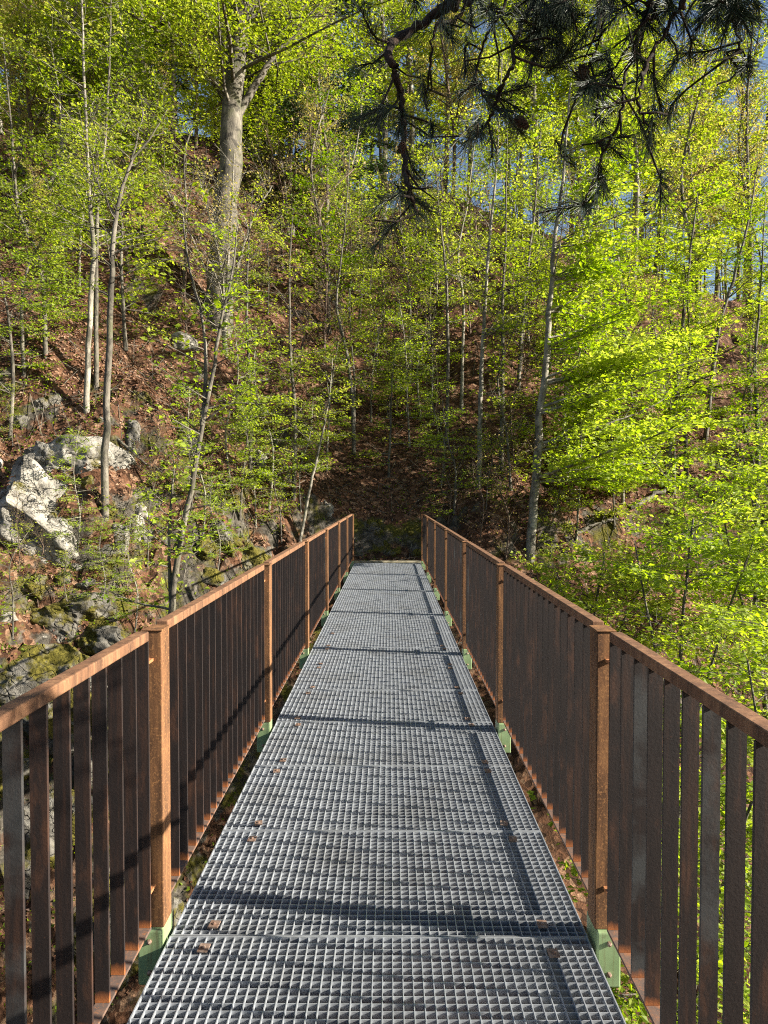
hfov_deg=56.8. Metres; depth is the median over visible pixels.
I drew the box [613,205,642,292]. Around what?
forest tree
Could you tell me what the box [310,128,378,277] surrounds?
sapling
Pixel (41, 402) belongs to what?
rock
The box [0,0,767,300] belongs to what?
sky
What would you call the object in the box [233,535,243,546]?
rock fragment
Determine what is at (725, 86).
forest tree
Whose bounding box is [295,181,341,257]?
shrub
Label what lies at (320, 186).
shrub
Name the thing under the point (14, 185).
slender tree
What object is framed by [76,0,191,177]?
sapling
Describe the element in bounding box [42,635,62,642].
rock fragment
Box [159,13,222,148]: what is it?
forest tree
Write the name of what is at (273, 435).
rock fragment
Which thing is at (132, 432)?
rock outcrop
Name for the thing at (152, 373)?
fallen twigs
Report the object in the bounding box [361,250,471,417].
sapling
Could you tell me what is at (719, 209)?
forest tree
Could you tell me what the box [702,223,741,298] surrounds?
sapling
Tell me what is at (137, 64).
sapling
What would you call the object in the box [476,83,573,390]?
slender tree
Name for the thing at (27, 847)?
rock outcrop
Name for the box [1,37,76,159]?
sapling
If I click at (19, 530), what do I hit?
shrub
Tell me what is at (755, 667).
gorge tree
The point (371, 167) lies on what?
deciduous tree
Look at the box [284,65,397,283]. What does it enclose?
sapling
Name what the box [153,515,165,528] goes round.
rock fragment
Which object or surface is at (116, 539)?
rock fragment
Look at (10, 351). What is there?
sapling
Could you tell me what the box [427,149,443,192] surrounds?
sapling
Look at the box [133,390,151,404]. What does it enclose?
rock fragment
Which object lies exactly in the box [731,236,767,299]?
sapling
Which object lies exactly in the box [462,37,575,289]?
sapling
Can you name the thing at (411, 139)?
forest tree
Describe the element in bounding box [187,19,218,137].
forest tree
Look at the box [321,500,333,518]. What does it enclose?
rock
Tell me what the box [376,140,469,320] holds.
shrub
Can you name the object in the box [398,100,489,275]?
sapling
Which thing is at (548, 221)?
sapling
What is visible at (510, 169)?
sapling
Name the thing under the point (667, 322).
forest tree
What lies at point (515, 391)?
shrub
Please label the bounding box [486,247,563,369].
sapling
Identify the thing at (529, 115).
forest tree
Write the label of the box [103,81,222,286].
sapling
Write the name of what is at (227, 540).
rock
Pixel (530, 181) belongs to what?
sapling
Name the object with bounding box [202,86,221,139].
sapling
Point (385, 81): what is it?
forest tree
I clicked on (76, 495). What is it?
shrub
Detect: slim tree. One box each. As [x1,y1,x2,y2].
[371,144,461,380]
[391,140,475,355]
[401,123,499,444]
[404,102,496,410]
[424,19,560,488]
[446,113,586,470]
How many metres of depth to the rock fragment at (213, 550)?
15.05 m
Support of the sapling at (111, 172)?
on the ground
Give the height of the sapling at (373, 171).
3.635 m
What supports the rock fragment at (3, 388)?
on the ground
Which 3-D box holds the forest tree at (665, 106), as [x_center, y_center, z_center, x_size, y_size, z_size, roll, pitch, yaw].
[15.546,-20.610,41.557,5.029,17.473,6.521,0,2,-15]
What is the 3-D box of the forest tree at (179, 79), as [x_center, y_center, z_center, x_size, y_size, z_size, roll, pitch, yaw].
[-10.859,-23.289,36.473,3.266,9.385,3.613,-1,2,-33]
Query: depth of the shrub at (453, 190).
29.53 m
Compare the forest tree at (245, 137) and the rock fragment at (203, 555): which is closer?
the rock fragment at (203, 555)
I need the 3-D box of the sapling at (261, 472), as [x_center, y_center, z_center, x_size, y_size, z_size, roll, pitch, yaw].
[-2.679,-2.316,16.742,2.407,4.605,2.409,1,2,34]
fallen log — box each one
[117,438,149,467]
[629,486,666,508]
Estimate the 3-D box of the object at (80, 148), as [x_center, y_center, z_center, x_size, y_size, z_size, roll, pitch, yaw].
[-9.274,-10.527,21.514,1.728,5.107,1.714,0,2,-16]
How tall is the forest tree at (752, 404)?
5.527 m
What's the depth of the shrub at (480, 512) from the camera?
16.88 m
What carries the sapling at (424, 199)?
on the ground
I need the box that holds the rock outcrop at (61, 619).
[30,592,115,643]
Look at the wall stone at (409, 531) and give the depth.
17.80 m
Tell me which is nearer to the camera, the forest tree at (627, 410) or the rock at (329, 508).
the rock at (329, 508)
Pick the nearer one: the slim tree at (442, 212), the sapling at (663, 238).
the slim tree at (442, 212)
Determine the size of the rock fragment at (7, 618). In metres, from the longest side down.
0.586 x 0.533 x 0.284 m
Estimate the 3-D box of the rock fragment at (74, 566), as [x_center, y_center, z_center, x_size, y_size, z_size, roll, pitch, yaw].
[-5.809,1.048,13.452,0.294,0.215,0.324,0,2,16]
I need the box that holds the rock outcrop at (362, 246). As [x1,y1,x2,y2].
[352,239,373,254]
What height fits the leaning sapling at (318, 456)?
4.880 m
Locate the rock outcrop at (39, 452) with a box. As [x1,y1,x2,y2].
[23,434,135,474]
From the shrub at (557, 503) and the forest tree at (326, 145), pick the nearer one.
the shrub at (557, 503)
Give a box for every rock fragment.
[0,383,10,391]
[0,612,17,621]
[0,774,2,797]
[5,538,31,547]
[13,414,29,429]
[21,573,47,601]
[23,758,28,780]
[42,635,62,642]
[46,512,59,523]
[49,789,73,810]
[54,571,71,584]
[67,475,93,488]
[69,563,82,570]
[71,751,92,790]
[75,578,95,589]
[95,544,119,558]
[96,417,102,422]
[114,534,118,546]
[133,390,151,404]
[135,502,149,516]
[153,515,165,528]
[193,536,212,560]
[201,567,227,586]
[206,542,215,554]
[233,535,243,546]
[253,448,268,467]
[265,430,278,438]
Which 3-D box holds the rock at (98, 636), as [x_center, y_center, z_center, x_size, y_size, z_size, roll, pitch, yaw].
[-5.352,2.514,13.184,1.301,1.124,1.112,0,2,0]
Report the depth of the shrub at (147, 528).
14.07 m
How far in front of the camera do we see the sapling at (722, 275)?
36.20 m
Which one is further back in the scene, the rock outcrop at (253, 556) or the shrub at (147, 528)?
the rock outcrop at (253, 556)
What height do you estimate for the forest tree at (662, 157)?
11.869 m
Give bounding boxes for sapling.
[0,0,22,134]
[0,0,57,107]
[0,2,101,220]
[0,18,114,272]
[0,74,46,218]
[0,196,105,376]
[0,197,72,440]
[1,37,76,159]
[4,89,60,208]
[5,120,102,284]
[10,112,128,292]
[11,42,58,155]
[64,99,212,350]
[67,13,174,223]
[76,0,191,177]
[77,19,154,161]
[82,60,189,234]
[86,37,161,132]
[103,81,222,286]
[103,131,138,209]
[110,91,174,233]
[140,66,181,165]
[175,61,220,137]
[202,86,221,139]
[203,176,309,479]
[225,319,331,510]
[234,201,293,313]
[241,128,271,197]
[242,69,278,158]
[242,85,267,155]
[247,193,365,500]
[249,46,336,235]
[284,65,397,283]
[290,357,357,542]
[303,142,402,310]
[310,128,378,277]
[317,159,410,322]
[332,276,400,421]
[337,331,430,476]
[342,196,382,278]
[343,256,413,372]
[348,142,379,202]
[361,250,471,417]
[364,336,410,416]
[373,147,433,257]
[373,328,426,417]
[374,232,473,407]
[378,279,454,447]
[388,147,430,232]
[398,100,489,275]
[399,146,452,270]
[406,381,506,516]
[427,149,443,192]
[460,117,498,207]
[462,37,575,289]
[463,300,561,490]
[476,173,572,341]
[481,110,558,248]
[485,128,552,236]
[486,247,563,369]
[491,150,530,239]
[494,237,635,474]
[495,136,572,296]
[496,338,562,467]
[527,243,577,369]
[536,255,579,359]
[539,172,565,238]
[542,108,659,311]
[547,283,623,447]
[571,283,692,504]
[589,200,610,250]
[601,254,647,322]
[611,248,646,300]
[612,303,658,423]
[621,189,656,271]
[626,278,671,390]
[632,319,735,493]
[642,200,683,279]
[644,306,701,410]
[690,348,767,502]
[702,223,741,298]
[703,172,757,299]
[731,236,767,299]
[742,295,767,360]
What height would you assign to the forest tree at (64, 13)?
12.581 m
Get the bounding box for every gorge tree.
[510,516,698,652]
[527,695,767,1023]
[555,475,767,969]
[617,431,767,718]
[626,891,750,1023]
[632,603,767,1011]
[634,422,767,595]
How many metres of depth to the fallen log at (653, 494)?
19.34 m
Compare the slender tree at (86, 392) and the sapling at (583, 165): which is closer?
the slender tree at (86, 392)
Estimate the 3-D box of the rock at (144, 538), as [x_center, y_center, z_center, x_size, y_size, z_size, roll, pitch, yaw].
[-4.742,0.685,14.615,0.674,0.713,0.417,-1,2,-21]
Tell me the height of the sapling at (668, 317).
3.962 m
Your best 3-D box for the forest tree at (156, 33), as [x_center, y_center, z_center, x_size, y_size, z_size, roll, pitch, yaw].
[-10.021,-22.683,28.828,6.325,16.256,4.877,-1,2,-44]
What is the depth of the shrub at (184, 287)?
19.76 m
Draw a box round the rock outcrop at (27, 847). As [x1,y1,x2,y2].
[24,794,108,899]
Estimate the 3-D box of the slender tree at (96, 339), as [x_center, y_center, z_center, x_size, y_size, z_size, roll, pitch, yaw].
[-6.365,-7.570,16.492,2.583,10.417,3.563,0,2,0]
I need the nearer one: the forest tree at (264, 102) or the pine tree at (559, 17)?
the pine tree at (559, 17)
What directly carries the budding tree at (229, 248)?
on the ground
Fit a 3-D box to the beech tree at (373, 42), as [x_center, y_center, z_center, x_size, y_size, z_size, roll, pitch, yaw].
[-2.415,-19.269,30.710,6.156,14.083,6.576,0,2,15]
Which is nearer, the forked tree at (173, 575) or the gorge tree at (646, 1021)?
the gorge tree at (646, 1021)
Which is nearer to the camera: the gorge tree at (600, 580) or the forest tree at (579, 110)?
the gorge tree at (600, 580)
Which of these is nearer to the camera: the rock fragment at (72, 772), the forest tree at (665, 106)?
the rock fragment at (72, 772)
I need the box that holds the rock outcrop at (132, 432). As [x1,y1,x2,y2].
[125,419,140,457]
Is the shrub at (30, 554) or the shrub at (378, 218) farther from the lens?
the shrub at (378, 218)
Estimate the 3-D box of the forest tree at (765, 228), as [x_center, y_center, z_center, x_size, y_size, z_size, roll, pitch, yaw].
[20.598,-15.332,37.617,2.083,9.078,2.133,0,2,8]
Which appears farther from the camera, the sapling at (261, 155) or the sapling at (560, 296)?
the sapling at (261, 155)
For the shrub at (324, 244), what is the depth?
22.97 m
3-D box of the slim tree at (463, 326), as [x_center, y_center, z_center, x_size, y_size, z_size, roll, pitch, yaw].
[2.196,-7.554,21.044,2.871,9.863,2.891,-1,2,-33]
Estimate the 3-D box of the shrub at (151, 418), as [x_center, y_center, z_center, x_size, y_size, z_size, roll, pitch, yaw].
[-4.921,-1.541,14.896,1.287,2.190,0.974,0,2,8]
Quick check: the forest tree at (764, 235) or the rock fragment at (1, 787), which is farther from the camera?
the forest tree at (764, 235)
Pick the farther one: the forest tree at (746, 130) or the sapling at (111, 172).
the forest tree at (746, 130)
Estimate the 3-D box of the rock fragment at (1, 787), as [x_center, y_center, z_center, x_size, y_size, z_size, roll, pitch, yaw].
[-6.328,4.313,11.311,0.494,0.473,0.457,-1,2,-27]
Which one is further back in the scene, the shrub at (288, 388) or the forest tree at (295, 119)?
the forest tree at (295, 119)
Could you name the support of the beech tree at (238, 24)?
on the ground
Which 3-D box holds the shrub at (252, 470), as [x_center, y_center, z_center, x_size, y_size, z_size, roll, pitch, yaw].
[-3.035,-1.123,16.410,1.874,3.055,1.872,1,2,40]
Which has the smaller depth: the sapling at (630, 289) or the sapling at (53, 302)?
the sapling at (53, 302)
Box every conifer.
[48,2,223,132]
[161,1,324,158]
[359,0,443,206]
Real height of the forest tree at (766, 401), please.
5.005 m
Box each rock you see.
[33,393,62,409]
[73,868,183,990]
[75,620,125,656]
[112,523,129,555]
[129,512,145,540]
[141,529,167,545]
[171,331,198,350]
[206,518,235,557]
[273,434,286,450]
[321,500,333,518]
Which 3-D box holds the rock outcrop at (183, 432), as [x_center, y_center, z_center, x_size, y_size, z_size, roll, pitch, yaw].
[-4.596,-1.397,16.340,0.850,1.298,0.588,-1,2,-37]
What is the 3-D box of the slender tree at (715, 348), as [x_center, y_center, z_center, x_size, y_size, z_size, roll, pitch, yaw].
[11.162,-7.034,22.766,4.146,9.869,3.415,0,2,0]
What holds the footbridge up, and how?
on the ground
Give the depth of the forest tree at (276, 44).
31.47 m
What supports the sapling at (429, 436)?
on the ground
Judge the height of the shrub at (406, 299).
6.575 m
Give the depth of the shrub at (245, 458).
15.82 m
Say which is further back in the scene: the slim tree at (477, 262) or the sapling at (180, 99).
the sapling at (180, 99)
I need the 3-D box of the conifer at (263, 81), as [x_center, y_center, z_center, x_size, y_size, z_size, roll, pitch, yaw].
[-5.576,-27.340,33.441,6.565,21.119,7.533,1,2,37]
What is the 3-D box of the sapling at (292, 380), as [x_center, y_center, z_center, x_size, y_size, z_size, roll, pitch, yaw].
[-1.937,-3.709,16.922,2.948,7.531,2.675,0,2,0]
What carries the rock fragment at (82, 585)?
on the ground
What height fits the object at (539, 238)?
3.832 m
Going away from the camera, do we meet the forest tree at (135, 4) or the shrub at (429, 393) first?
the shrub at (429, 393)
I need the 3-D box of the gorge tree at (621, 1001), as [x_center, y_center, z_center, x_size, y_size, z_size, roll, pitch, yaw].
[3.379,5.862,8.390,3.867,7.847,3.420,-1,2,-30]
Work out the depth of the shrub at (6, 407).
15.01 m
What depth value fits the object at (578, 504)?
17.64 m
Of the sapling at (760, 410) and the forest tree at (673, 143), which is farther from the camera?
the forest tree at (673, 143)
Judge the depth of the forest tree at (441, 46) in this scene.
33.44 m
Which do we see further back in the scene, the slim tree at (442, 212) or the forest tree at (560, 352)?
the slim tree at (442, 212)
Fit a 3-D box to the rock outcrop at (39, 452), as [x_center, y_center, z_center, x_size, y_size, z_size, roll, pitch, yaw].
[-6.304,-0.854,14.883,2.133,1.479,1.310,0,2,0]
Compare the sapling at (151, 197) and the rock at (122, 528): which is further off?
the sapling at (151, 197)
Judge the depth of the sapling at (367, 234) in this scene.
28.56 m
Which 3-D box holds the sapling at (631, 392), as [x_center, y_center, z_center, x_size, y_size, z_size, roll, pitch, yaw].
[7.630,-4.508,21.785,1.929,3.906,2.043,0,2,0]
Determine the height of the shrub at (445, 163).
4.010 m
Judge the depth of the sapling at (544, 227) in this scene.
24.09 m
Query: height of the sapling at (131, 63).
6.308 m
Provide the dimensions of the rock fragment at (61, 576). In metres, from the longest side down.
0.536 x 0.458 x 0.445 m
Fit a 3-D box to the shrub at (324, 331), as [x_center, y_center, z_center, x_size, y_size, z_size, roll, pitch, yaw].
[-1.773,-8.819,22.885,2.818,7.397,3.722,1,2,38]
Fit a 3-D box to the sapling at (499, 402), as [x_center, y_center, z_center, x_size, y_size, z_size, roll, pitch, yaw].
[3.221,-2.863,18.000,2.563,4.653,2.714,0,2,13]
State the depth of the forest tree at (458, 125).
41.18 m
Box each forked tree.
[77,165,272,929]
[728,17,767,298]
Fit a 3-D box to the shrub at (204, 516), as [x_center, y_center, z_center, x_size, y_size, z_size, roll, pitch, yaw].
[-3.822,-1.029,14.965,1.872,3.540,1.874,1,2,28]
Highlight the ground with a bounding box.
[0,103,767,1023]
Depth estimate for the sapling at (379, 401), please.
21.14 m
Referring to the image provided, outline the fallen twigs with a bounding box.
[0,113,767,705]
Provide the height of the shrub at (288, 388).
6.073 m
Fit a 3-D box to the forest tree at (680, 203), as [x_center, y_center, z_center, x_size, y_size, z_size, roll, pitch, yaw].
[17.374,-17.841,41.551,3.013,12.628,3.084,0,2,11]
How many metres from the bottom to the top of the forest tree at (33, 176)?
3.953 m
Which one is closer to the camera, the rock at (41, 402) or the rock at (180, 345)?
the rock at (41, 402)
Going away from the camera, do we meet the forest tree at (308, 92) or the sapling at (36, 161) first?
the sapling at (36, 161)
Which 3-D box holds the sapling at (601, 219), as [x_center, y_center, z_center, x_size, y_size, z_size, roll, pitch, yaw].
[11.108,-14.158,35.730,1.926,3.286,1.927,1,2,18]
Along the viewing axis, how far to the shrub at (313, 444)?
17.06 m
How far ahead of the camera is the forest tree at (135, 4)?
28.14 m
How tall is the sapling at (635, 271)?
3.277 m
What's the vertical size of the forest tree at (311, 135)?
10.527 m
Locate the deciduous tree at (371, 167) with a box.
[245,0,394,234]
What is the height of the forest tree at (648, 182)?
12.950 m
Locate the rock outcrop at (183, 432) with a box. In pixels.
[174,426,197,458]
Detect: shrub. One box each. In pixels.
[0,383,26,445]
[0,491,39,570]
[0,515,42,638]
[12,509,54,606]
[42,425,115,559]
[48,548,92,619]
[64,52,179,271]
[75,515,134,596]
[94,491,150,590]
[100,515,168,632]
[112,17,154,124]
[121,388,176,489]
[121,468,170,567]
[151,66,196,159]
[151,186,223,333]
[157,382,256,540]
[164,415,212,507]
[184,324,266,481]
[193,473,252,569]
[197,356,228,463]
[197,385,270,519]
[224,399,299,527]
[226,221,349,449]
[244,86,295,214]
[247,444,302,543]
[254,109,306,272]
[268,394,334,511]
[270,144,302,225]
[275,140,366,349]
[282,337,357,471]
[286,87,347,287]
[288,123,356,266]
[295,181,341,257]
[296,196,365,338]
[312,161,373,284]
[333,137,386,318]
[343,125,417,354]
[348,212,442,414]
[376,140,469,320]
[376,173,457,343]
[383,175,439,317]
[394,248,476,423]
[408,363,484,484]
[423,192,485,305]
[425,420,478,524]
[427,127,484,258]
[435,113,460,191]
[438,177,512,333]
[448,425,514,538]
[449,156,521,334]
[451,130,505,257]
[459,273,562,473]
[463,424,516,509]
[477,430,544,559]
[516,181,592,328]
[523,445,587,557]
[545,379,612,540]
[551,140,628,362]
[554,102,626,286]
[587,224,661,346]
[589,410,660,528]
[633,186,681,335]
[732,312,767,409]
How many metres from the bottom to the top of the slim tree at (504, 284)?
9.796 m
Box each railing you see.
[0,514,353,1023]
[421,514,767,1023]
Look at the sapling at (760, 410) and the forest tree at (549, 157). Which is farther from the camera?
the forest tree at (549, 157)
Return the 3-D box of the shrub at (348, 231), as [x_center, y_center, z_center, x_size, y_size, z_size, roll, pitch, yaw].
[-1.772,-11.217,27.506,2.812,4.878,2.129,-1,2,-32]
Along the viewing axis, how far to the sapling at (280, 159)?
28.04 m
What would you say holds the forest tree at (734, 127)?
on the ground
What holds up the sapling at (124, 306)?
on the ground
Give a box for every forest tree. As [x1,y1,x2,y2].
[0,0,34,57]
[0,0,57,174]
[0,0,72,237]
[0,0,145,230]
[17,159,66,273]
[23,0,98,193]
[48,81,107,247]
[86,0,163,101]
[88,60,122,167]
[112,0,195,143]
[113,2,177,97]
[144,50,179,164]
[153,20,207,133]
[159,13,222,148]
[164,0,177,148]
[178,47,218,136]
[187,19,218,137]
[242,90,249,151]
[245,25,280,158]
[250,0,340,160]
[252,2,330,237]
[261,4,360,165]
[262,4,281,159]
[271,14,313,181]
[274,74,373,333]
[276,11,363,175]
[277,3,356,274]
[290,0,351,275]
[325,0,448,253]
[335,0,414,198]
[338,0,416,214]
[351,0,479,214]
[390,0,510,193]
[403,0,496,215]
[415,2,517,202]
[470,3,560,218]
[472,0,550,214]
[474,0,615,262]
[523,0,661,249]
[525,0,623,253]
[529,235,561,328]
[533,261,588,395]
[541,0,646,256]
[548,0,658,241]
[574,0,717,278]
[579,149,680,392]
[581,278,658,451]
[582,3,694,263]
[599,20,696,263]
[610,0,736,275]
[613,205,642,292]
[625,170,668,267]
[640,0,754,280]
[642,207,708,383]
[643,32,752,292]
[645,23,741,378]
[651,89,699,278]
[654,254,732,480]
[657,34,727,320]
[665,103,704,259]
[669,35,762,296]
[676,152,733,287]
[701,1,767,315]
[702,41,767,299]
[704,153,754,297]
[708,0,767,328]
[713,339,767,527]
[714,188,767,405]
[741,311,767,446]
[754,161,767,282]
[756,159,767,245]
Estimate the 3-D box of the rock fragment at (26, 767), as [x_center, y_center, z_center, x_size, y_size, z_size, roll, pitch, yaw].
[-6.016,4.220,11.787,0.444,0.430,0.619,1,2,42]
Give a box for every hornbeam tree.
[522,0,748,562]
[572,163,767,477]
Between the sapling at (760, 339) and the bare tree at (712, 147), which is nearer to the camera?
the sapling at (760, 339)
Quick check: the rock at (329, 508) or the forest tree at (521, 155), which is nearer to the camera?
the rock at (329, 508)
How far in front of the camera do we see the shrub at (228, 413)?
16.09 m
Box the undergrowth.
[0,110,767,1015]
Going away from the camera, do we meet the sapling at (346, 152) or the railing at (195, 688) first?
the railing at (195, 688)
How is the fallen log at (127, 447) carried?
on the ground
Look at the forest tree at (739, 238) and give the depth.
24.46 m
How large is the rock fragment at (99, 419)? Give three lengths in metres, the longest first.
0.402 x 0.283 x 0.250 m
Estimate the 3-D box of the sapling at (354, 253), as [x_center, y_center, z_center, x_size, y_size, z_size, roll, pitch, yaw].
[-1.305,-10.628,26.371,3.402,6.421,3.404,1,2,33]
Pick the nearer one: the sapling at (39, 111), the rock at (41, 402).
the rock at (41, 402)
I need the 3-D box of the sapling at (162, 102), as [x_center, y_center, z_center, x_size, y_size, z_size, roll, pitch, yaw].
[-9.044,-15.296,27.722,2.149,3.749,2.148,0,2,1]
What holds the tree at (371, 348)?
on the ground
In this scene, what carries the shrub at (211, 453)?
on the ground
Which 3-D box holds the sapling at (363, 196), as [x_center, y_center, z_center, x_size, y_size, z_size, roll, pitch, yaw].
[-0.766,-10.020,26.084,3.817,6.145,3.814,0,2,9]
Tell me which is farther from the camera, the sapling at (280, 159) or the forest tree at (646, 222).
the forest tree at (646, 222)
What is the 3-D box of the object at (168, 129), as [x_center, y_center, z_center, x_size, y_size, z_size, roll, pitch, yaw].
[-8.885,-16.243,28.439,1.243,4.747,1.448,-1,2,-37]
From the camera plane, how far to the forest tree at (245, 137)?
35.39 m
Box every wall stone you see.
[366,519,382,534]
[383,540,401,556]
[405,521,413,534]
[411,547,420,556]
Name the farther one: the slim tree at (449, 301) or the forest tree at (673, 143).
the forest tree at (673, 143)
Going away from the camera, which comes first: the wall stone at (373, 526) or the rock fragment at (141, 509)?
the rock fragment at (141, 509)
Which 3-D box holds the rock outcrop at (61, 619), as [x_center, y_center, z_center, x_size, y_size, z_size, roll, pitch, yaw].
[-6.093,2.037,13.569,2.161,1.177,1.799,0,2,0]
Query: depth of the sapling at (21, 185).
19.74 m
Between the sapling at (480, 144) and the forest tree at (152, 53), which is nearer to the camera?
the forest tree at (152, 53)
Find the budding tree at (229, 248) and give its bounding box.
[149,138,299,357]
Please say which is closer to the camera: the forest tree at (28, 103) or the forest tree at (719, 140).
the forest tree at (28, 103)
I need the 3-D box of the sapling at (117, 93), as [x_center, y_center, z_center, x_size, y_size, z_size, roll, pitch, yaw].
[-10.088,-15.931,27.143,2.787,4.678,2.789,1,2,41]
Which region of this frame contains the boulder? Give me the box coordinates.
[0,454,78,569]
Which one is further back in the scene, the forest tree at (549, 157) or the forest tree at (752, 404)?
the forest tree at (549, 157)
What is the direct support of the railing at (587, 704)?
on the footbridge
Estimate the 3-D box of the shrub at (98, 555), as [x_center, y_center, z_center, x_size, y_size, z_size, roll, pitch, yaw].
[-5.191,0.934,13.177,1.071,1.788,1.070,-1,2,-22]
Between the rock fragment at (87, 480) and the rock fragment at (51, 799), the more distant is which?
the rock fragment at (87, 480)
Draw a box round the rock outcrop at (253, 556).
[240,539,270,571]
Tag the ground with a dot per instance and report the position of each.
(122, 1007)
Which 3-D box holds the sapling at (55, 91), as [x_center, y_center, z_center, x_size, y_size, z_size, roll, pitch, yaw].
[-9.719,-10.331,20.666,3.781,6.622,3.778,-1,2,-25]
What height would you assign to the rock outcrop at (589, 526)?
0.524 m
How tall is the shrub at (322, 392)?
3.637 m
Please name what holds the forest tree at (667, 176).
on the ground
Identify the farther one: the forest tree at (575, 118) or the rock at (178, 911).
the forest tree at (575, 118)
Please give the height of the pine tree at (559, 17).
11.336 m
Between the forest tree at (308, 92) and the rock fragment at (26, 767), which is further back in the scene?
the forest tree at (308, 92)
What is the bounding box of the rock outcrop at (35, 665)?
[0,643,107,755]
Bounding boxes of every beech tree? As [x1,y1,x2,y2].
[61,0,406,337]
[258,0,400,204]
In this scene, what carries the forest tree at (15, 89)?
on the ground
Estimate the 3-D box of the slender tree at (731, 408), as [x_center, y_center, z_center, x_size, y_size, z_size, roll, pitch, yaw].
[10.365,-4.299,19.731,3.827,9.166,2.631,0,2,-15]
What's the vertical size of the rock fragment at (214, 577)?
0.469 m
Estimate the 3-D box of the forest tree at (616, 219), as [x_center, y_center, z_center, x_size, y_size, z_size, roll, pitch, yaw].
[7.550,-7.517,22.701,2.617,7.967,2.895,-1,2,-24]
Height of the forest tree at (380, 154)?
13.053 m
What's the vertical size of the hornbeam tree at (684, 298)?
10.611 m
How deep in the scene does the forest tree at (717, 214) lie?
38.22 m
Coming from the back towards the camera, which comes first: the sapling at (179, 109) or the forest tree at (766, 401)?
the sapling at (179, 109)
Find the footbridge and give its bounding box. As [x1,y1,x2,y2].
[127,561,625,1023]
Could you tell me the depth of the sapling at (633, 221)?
34.41 m
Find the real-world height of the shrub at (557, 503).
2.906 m
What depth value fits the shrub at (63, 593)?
12.85 m
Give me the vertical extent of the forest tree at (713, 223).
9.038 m
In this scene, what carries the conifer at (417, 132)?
on the ground
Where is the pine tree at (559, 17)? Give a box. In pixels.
[337,0,767,267]
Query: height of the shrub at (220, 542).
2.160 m
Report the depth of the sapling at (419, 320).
21.10 m
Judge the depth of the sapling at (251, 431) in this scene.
16.66 m
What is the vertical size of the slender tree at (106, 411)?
8.992 m
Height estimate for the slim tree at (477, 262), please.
11.744 m
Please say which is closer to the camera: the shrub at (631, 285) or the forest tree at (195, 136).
the shrub at (631, 285)
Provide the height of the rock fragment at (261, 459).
0.747 m
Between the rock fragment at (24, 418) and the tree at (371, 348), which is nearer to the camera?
the rock fragment at (24, 418)
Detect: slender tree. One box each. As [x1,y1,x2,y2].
[0,16,106,359]
[14,0,172,413]
[39,0,160,389]
[40,75,207,520]
[276,139,388,454]
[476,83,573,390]
[546,220,688,519]
[672,148,767,439]
[703,192,767,507]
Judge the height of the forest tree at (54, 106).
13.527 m
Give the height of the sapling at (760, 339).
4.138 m
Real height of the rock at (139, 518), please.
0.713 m
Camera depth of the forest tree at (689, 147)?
27.29 m
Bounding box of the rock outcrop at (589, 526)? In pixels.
[578,514,619,533]
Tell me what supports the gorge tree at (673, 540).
on the ground
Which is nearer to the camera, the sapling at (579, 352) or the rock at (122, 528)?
the rock at (122, 528)
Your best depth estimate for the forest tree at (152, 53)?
30.03 m
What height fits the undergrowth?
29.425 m
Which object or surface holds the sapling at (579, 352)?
on the ground
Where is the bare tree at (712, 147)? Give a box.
[683,88,729,229]
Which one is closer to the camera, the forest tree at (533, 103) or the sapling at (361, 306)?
the sapling at (361, 306)
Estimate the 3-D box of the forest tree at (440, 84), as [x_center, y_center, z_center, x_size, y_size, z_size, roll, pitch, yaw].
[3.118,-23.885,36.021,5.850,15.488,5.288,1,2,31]
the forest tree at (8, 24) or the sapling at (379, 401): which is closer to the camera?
the sapling at (379, 401)
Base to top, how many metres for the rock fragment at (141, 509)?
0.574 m
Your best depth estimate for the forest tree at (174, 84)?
30.79 m
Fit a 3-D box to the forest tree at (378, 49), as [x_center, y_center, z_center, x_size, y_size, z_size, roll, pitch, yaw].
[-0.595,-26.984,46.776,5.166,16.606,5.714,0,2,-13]
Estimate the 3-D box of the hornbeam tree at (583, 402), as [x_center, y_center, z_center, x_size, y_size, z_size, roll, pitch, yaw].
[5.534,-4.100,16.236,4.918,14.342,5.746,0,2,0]
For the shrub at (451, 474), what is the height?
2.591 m

